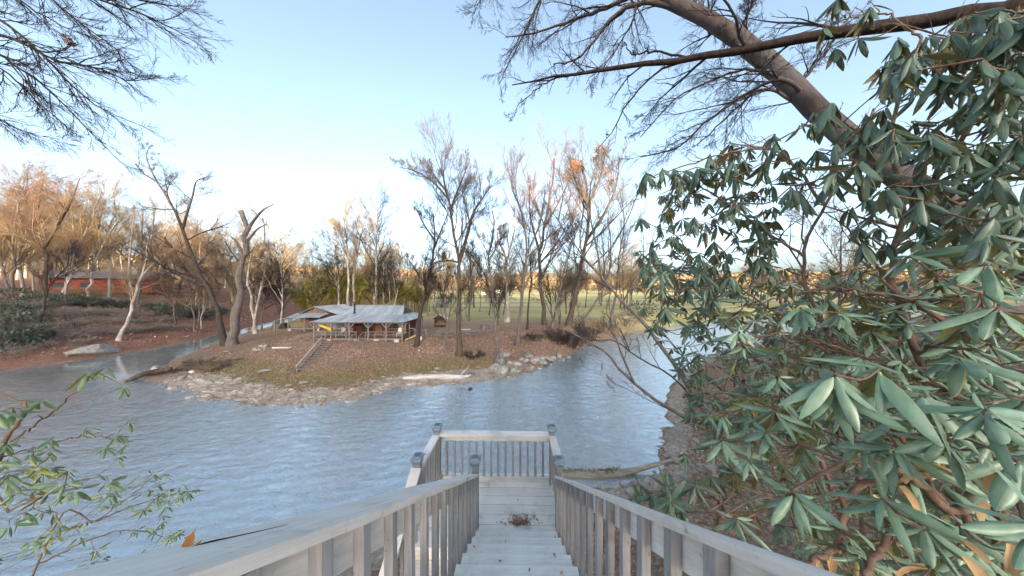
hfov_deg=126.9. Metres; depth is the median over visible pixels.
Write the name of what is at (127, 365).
river water
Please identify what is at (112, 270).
bare tree
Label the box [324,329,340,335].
porch table
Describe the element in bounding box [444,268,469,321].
bare tree
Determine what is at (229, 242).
bare tree
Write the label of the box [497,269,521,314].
bare tree
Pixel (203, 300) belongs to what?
bare tree
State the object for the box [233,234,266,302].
bare tree
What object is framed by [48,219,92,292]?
bare tree
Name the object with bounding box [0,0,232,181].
overhanging tree
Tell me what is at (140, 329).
brush
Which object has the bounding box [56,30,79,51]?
leaf clump
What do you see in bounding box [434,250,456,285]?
bare tree
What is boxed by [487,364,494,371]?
boulder
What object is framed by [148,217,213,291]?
bare tree
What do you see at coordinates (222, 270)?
bare tree
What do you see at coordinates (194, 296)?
bare tree
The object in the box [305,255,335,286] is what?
bare tree
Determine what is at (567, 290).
bare tree
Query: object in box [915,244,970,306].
bare tree
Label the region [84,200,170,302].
bare tree
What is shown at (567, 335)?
thicket
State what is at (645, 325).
bare tree
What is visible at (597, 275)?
bare tree
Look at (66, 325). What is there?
bank stairs
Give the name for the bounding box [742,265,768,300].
bare tree
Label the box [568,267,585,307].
bare tree
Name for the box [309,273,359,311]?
bamboo clump
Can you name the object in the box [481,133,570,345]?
bare tree
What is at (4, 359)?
bank litter
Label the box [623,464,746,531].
rhododendron
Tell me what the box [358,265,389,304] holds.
bare tree
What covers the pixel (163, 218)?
bare tree
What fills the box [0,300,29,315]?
shrub
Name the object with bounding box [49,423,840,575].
deck stairs
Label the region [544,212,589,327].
bare tree
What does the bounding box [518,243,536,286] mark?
bare tree
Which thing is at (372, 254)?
bare tree
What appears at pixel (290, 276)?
bare tree
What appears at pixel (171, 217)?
bare tree
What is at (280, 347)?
bench log
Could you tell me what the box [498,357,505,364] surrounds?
boulder
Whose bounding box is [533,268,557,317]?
bare tree
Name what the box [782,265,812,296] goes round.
bare tree
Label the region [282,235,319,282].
bare tree
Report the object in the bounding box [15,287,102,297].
brush
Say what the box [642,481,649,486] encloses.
boulder
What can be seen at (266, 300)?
bare tree
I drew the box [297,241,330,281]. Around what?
bare tree
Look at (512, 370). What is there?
boulder
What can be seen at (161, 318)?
brush
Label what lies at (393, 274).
bare tree
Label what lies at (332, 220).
bare tree
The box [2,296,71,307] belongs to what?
brush
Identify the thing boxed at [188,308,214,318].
shrub
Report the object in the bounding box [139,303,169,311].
shrub
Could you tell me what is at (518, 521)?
leaf heap
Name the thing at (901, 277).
bare tree
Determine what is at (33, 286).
bare tree
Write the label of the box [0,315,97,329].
brush
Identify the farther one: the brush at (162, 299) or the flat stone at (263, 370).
the brush at (162, 299)
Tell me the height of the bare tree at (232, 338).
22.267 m
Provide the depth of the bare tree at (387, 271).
51.55 m
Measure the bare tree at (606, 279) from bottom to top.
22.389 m
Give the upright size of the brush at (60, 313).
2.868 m
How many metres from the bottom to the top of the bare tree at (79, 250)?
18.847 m
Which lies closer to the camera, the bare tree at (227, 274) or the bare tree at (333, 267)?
the bare tree at (333, 267)
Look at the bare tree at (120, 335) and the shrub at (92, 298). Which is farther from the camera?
the shrub at (92, 298)
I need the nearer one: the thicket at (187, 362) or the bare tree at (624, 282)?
the thicket at (187, 362)
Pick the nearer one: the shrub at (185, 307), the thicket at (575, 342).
the thicket at (575, 342)
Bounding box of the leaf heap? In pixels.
[500,511,539,525]
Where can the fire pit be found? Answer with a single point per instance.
(264, 347)
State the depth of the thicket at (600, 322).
47.25 m
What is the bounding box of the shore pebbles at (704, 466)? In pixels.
[586,411,724,503]
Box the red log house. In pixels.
[34,268,177,292]
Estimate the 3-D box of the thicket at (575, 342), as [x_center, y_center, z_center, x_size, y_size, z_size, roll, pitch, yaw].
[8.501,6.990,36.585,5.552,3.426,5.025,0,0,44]
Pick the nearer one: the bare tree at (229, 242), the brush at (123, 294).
the brush at (123, 294)
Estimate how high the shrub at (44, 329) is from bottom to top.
2.652 m
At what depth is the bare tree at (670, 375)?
19.68 m
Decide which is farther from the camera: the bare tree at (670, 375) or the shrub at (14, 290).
the shrub at (14, 290)
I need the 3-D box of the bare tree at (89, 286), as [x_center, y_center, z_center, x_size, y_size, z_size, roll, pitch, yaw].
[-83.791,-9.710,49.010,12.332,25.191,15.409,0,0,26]
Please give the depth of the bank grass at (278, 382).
25.68 m
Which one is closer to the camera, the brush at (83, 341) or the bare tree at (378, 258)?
the brush at (83, 341)
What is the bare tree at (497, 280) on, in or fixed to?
on the ground at (328, 467)
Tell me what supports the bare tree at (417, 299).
on the ground at (328, 467)
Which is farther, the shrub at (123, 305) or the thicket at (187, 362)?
the shrub at (123, 305)
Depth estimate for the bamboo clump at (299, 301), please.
60.41 m
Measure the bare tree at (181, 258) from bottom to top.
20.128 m
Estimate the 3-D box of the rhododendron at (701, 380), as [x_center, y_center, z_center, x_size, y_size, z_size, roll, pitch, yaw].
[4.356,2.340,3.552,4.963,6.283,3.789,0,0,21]
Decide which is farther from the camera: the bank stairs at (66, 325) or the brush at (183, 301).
the brush at (183, 301)
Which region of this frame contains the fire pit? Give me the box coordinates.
[253,344,269,350]
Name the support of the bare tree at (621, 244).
on the ground at (328, 467)
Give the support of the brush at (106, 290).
on the ground at (328, 467)
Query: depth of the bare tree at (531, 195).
43.51 m
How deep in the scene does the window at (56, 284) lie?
58.90 m
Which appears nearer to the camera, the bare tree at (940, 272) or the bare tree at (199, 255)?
the bare tree at (940, 272)
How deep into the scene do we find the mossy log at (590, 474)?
12.24 m
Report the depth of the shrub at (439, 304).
84.45 m
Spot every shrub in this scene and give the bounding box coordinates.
[0,286,40,301]
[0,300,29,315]
[0,304,54,322]
[0,311,46,330]
[0,317,27,337]
[0,327,48,351]
[5,323,60,342]
[11,293,65,306]
[36,292,88,304]
[69,295,110,306]
[94,298,129,307]
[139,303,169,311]
[152,307,187,319]
[166,303,201,316]
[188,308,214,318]
[204,306,228,313]
[436,294,450,307]
[621,300,657,317]
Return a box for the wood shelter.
[433,314,447,327]
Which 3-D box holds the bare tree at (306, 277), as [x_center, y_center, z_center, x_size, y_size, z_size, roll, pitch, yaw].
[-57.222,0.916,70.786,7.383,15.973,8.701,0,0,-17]
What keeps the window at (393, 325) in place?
in the porch cabin
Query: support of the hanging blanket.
hanging from the porch cabin
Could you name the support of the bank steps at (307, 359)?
on the ground at (328, 467)
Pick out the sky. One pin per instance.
(308, 100)
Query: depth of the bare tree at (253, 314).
48.88 m
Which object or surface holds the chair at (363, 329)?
on the porch cabin
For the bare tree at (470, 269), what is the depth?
49.66 m
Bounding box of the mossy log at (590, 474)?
[563,458,673,479]
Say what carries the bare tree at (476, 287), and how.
on the ground at (328, 467)
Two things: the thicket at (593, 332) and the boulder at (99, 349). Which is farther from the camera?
the thicket at (593, 332)
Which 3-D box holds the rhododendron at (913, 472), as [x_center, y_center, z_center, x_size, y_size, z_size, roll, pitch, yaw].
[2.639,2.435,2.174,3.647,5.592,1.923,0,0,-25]
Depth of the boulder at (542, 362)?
29.46 m
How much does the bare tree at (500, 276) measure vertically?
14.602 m
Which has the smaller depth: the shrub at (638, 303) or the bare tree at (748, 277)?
the shrub at (638, 303)
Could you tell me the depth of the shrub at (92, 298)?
48.50 m
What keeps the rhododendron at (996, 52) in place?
on the ground at (328, 467)
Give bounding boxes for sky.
[0,0,1023,277]
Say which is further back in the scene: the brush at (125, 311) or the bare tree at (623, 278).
the bare tree at (623, 278)
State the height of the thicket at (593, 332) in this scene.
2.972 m
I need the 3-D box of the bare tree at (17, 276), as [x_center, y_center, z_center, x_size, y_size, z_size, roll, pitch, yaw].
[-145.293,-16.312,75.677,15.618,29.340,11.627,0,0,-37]
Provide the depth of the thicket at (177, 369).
27.01 m
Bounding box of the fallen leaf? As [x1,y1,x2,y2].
[169,529,202,547]
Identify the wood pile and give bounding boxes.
[278,323,290,328]
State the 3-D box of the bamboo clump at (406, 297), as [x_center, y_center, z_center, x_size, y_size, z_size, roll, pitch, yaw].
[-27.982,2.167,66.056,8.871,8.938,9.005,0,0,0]
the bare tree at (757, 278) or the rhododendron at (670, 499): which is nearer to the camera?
the rhododendron at (670, 499)
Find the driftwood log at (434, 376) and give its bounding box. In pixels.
[403,366,470,379]
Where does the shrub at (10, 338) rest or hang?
on the ground at (328, 467)
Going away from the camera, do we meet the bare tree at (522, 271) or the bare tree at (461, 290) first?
the bare tree at (461, 290)
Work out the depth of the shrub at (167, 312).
52.28 m
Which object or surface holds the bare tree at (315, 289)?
on the ground at (328, 467)
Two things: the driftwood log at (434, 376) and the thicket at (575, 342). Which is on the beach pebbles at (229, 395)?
the driftwood log at (434, 376)
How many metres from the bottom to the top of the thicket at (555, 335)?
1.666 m
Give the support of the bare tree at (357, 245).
on the ground at (328, 467)
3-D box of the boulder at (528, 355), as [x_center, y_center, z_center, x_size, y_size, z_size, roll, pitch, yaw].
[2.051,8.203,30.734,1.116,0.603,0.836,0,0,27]
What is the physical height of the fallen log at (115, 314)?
2.716 m
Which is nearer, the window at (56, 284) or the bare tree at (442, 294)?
the bare tree at (442, 294)
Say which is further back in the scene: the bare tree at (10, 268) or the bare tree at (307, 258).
the bare tree at (307, 258)
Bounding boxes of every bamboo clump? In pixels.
[287,284,325,322]
[294,275,341,311]
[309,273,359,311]
[326,272,370,305]
[350,277,388,304]
[365,279,406,304]
[390,280,420,310]
[406,287,434,312]
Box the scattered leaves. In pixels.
[473,499,562,573]
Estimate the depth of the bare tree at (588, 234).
43.37 m
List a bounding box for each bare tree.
[0,152,91,296]
[0,156,112,297]
[0,161,138,299]
[0,168,83,277]
[0,179,91,299]
[0,181,52,271]
[0,209,53,301]
[1,173,147,298]
[1,187,65,279]
[2,239,41,285]
[5,217,59,292]
[12,171,123,269]
[14,207,78,269]
[18,188,99,260]
[22,239,117,322]
[36,228,106,303]
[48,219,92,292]
[50,168,147,300]
[51,215,105,270]
[83,139,246,346]
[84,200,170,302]
[98,194,182,340]
[108,212,145,269]
[133,212,192,275]
[134,255,191,324]
[135,209,193,269]
[138,188,194,268]
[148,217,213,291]
[148,224,189,271]
[153,238,220,331]
[155,229,211,321]
[165,228,222,307]
[171,223,201,281]
[174,261,233,328]
[175,202,231,286]
[182,213,227,280]
[195,259,226,314]
[196,234,237,295]
[200,221,252,302]
[201,229,242,287]
[204,199,281,346]
[207,249,250,294]
[213,257,261,320]
[217,230,237,279]
[222,195,311,314]
[224,225,264,286]
[226,212,286,333]
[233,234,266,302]
[243,257,260,303]
[244,248,289,330]
[246,230,271,291]
[249,235,301,323]
[252,259,298,322]
[261,225,307,301]
[273,250,297,295]
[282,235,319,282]
[291,263,337,306]
[296,186,363,305]
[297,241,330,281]
[297,263,313,288]
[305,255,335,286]
[306,222,357,304]
[325,234,364,299]
[328,236,362,303]
[330,184,382,306]
[334,180,404,304]
[346,247,374,282]
[355,212,401,300]
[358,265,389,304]
[359,234,386,280]
[359,242,389,277]
[363,244,393,304]
[374,251,404,304]
[377,228,411,303]
[378,231,420,304]
[390,109,505,356]
[390,242,424,304]
[404,191,456,347]
[408,285,423,305]
[418,264,437,311]
[419,244,467,353]
[425,272,436,316]
[431,246,457,306]
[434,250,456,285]
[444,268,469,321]
[450,231,484,307]
[453,251,470,304]
[454,224,493,320]
[456,192,517,362]
[461,269,479,299]
[461,280,475,316]
[474,272,489,311]
[479,212,532,321]
[480,273,501,325]
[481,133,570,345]
[482,274,502,314]
[492,274,505,317]
[493,263,514,303]
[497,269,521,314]
[500,115,609,325]
[503,248,529,296]
[508,200,567,329]
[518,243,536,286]
[526,275,729,441]
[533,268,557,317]
[543,165,728,445]
[544,123,659,327]
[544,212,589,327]
[549,246,575,299]
[550,258,576,322]
[555,263,574,313]
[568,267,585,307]
[570,316,694,403]
[573,172,658,321]
[574,248,603,307]
[575,268,591,305]
[579,201,637,327]
[587,249,608,303]
[588,248,620,305]
[588,260,609,294]
[601,237,640,307]
[614,248,639,307]
[619,269,632,304]
[620,254,637,302]
[621,242,641,305]
[626,266,639,304]
[737,254,761,301]
[741,256,778,300]
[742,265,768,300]
[778,189,943,341]
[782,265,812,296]
[819,252,904,321]
[895,269,906,292]
[906,193,1014,294]
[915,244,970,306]
[946,208,1003,274]
[969,163,1019,309]
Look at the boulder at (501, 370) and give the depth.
26.43 m
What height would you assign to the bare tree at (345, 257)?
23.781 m
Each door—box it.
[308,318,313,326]
[375,323,381,333]
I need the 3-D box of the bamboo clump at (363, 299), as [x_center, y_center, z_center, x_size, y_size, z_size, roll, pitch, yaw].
[-34.161,1.897,61.636,9.521,9.497,9.250,0,0,37]
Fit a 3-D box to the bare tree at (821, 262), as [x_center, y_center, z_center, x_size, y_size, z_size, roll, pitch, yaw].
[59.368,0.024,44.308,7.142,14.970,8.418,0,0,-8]
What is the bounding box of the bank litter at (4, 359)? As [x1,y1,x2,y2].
[0,288,571,384]
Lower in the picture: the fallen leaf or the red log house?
the fallen leaf
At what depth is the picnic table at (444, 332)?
33.25 m
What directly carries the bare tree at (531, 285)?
on the ground at (328, 467)
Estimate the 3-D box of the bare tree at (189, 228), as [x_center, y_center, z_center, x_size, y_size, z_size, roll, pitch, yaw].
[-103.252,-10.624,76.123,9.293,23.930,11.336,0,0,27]
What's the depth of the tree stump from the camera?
39.45 m
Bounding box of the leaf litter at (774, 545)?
[586,372,1023,575]
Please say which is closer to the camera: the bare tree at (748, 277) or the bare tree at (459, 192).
the bare tree at (459, 192)
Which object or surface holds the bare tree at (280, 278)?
on the ground at (328, 467)
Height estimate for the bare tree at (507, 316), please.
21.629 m
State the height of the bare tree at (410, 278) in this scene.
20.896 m
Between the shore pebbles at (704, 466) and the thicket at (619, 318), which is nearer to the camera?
the shore pebbles at (704, 466)
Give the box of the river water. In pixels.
[0,303,925,568]
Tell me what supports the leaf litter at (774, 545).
on the ground at (328, 467)
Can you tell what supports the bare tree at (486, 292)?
on the ground at (328, 467)
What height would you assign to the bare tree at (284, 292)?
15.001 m
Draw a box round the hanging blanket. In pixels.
[333,323,348,330]
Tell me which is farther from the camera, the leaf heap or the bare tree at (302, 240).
the bare tree at (302, 240)
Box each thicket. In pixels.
[157,362,200,375]
[178,354,216,367]
[190,359,232,373]
[202,357,247,366]
[463,349,485,358]
[521,332,542,341]
[539,329,563,341]
[542,326,578,345]
[551,325,591,349]
[572,322,603,341]
[585,317,618,330]
[605,314,643,328]
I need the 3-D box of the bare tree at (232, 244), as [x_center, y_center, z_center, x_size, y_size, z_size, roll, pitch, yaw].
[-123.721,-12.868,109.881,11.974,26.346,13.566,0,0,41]
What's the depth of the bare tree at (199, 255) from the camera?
62.54 m
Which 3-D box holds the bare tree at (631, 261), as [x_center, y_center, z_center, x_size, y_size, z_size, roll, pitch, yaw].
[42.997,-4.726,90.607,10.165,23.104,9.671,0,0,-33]
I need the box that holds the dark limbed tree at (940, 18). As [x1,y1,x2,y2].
[503,0,1023,159]
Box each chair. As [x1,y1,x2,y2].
[338,327,345,336]
[361,327,369,335]
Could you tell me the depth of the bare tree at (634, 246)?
80.84 m
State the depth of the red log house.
61.96 m
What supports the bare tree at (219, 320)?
on the ground at (328, 467)
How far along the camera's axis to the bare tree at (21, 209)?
71.97 m
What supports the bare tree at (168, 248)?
on the ground at (328, 467)
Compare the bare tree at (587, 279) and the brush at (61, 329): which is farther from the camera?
the bare tree at (587, 279)
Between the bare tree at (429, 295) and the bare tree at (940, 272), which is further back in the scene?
the bare tree at (429, 295)
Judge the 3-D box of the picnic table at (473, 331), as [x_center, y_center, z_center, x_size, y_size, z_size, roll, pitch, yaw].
[-4.902,6.188,34.400,1.890,0.853,1.760,0,0,-6]
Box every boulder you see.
[63,344,119,355]
[150,365,162,369]
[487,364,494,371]
[495,365,507,375]
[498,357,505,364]
[499,352,509,357]
[509,368,516,372]
[524,353,533,358]
[529,357,539,363]
[539,360,547,364]
[545,356,553,361]
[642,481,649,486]
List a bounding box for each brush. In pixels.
[0,296,85,310]
[0,306,95,322]
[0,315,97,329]
[0,323,70,338]
[1,324,102,341]
[1,338,63,357]
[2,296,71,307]
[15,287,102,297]
[24,302,121,318]
[24,334,97,348]
[32,284,120,296]
[57,313,126,324]
[60,324,139,335]
[71,293,151,306]
[78,303,162,316]
[93,289,154,298]
[105,325,152,333]
[108,297,168,309]
[111,321,172,330]
[131,314,181,324]
[139,296,198,304]
[152,322,196,330]
[165,297,208,305]
[183,303,229,309]
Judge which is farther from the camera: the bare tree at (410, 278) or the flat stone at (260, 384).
the bare tree at (410, 278)
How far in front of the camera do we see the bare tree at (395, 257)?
92.00 m
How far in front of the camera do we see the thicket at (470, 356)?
29.42 m
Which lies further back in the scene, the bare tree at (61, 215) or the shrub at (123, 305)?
the bare tree at (61, 215)
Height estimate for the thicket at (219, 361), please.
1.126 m
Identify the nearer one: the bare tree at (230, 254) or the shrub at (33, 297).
the shrub at (33, 297)
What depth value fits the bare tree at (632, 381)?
15.64 m
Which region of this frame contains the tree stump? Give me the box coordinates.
[479,324,489,329]
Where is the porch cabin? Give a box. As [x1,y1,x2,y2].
[309,302,426,342]
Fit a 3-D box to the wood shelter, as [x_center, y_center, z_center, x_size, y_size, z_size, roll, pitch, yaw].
[-11.780,5.442,42.300,2.515,2.231,1.814,0,0,0]
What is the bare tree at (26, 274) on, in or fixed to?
on the ground at (328, 467)
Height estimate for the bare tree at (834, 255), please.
16.605 m
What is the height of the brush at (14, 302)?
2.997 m
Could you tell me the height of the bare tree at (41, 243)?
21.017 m
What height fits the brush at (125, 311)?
3.018 m
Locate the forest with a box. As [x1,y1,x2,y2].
[16,251,1022,289]
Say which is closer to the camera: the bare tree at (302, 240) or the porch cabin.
the porch cabin
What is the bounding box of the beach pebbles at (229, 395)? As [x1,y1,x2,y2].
[150,364,538,414]
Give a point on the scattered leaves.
(561, 572)
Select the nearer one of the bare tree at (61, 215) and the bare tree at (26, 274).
the bare tree at (61, 215)
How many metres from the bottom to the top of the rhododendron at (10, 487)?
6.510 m
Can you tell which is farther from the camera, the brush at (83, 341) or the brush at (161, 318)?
the brush at (161, 318)
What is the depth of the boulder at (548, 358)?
30.88 m
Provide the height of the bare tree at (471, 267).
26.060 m
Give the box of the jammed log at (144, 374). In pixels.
[124,367,172,382]
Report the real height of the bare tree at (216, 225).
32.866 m
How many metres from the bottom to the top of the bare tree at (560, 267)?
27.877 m
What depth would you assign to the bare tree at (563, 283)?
47.39 m
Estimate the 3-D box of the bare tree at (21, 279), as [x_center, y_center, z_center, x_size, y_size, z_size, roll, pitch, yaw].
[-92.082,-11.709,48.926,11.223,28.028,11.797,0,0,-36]
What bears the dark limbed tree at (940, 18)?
on the ground at (328, 467)
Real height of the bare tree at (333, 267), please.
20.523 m
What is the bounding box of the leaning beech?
[455,0,1023,282]
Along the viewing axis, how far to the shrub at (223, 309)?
63.50 m
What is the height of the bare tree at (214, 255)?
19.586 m
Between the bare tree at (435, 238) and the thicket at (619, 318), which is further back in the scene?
the thicket at (619, 318)
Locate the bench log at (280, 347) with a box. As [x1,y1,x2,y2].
[272,347,290,348]
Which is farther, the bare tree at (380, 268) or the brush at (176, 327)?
the bare tree at (380, 268)
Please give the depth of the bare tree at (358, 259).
64.96 m
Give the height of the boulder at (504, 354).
0.700 m
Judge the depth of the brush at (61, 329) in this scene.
33.80 m
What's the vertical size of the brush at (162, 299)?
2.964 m
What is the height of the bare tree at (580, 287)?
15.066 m
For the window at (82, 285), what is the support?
in the red log house
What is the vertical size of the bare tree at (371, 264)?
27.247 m
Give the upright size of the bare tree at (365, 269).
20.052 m
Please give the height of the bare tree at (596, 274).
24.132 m
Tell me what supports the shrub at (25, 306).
on the ground at (328, 467)
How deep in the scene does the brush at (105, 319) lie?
42.15 m
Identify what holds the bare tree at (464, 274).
on the ground at (328, 467)
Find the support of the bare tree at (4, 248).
on the ground at (328, 467)
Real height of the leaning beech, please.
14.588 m
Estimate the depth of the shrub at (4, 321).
34.03 m
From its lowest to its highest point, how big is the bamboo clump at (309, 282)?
10.903 m
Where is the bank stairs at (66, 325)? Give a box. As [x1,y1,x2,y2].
[48,314,83,338]
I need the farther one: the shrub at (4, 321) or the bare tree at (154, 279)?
the bare tree at (154, 279)
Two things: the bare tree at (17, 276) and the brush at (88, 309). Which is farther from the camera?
the bare tree at (17, 276)
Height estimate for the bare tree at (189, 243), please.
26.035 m
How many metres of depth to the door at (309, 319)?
41.50 m
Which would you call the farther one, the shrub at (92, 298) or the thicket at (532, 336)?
the shrub at (92, 298)
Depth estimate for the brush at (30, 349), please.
30.82 m
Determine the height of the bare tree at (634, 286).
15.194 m
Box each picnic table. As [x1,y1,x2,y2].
[438,331,455,339]
[468,330,482,337]
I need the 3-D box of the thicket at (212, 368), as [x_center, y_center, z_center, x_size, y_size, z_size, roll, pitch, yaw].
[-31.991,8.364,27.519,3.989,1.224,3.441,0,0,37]
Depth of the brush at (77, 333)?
35.31 m
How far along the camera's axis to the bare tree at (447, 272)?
82.90 m
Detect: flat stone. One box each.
[253,382,269,386]
[258,369,271,372]
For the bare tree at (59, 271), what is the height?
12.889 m
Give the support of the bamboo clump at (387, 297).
on the ground at (328, 467)
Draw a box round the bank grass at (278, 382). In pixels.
[194,355,511,388]
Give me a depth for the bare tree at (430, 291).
67.75 m
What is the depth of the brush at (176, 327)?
46.94 m
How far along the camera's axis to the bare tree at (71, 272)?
47.39 m
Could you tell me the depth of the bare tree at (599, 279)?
114.64 m
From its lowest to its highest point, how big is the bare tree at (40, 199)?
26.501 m
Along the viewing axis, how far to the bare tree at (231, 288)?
55.83 m
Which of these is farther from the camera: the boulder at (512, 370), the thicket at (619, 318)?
the thicket at (619, 318)
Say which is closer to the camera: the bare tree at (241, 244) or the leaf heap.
the leaf heap
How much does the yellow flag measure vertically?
1.079 m
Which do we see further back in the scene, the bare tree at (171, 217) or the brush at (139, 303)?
the bare tree at (171, 217)
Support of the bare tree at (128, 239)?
on the ground at (328, 467)
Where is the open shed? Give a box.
[270,304,351,330]
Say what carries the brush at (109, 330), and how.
on the ground at (328, 467)
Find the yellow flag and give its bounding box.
[319,324,331,331]
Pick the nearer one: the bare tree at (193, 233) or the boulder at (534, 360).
the boulder at (534, 360)
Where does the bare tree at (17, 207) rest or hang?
on the ground at (328, 467)
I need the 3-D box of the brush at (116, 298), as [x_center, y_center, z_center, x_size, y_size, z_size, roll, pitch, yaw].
[-80.742,2.283,50.869,8.393,2.999,8.591,0,0,0]
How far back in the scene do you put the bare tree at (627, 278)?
107.59 m
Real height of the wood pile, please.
0.880 m
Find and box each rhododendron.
[0,368,204,575]
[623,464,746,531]
[630,245,1023,546]
[633,0,1023,575]
[667,227,1023,575]
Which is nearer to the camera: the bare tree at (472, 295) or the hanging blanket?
the hanging blanket
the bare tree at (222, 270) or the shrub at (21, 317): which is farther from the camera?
the bare tree at (222, 270)
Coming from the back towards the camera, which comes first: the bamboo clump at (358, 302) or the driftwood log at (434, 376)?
the bamboo clump at (358, 302)
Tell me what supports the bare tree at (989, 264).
on the ground at (328, 467)
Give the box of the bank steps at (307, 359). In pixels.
[295,337,332,372]
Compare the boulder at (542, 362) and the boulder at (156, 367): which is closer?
the boulder at (156, 367)
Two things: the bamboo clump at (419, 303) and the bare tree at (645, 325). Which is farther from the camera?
the bamboo clump at (419, 303)
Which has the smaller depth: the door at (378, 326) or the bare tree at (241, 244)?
the door at (378, 326)
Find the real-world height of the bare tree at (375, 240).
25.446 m
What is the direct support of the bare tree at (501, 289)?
on the ground at (328, 467)
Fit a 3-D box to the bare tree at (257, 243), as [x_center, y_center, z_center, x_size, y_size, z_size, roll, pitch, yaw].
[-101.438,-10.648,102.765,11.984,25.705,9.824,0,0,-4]
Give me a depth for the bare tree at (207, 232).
106.02 m
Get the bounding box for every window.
[54,282,62,287]
[80,282,88,287]
[389,323,397,328]
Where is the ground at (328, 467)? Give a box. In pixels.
[0,257,1023,575]
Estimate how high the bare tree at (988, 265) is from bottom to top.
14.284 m
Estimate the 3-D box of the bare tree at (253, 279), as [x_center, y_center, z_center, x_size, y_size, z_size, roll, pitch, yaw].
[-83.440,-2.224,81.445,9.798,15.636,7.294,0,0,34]
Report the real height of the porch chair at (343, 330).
1.050 m
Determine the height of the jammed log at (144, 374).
0.882 m
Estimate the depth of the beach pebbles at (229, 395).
22.35 m
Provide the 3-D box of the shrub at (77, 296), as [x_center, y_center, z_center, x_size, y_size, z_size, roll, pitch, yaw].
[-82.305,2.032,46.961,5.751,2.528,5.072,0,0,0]
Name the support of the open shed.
on the ground at (328, 467)
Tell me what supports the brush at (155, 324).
on the ground at (328, 467)
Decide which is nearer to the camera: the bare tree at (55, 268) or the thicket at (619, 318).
the thicket at (619, 318)
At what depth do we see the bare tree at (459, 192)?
29.75 m
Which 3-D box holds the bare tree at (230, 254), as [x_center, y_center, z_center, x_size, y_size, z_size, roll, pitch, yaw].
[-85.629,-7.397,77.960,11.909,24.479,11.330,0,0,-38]
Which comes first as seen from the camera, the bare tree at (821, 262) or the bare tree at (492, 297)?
the bare tree at (492, 297)
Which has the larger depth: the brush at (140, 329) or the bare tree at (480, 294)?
the bare tree at (480, 294)
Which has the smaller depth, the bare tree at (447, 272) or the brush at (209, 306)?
the brush at (209, 306)
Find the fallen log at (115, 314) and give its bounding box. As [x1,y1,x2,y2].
[83,309,142,323]
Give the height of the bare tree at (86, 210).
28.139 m
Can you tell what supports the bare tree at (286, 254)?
on the ground at (328, 467)

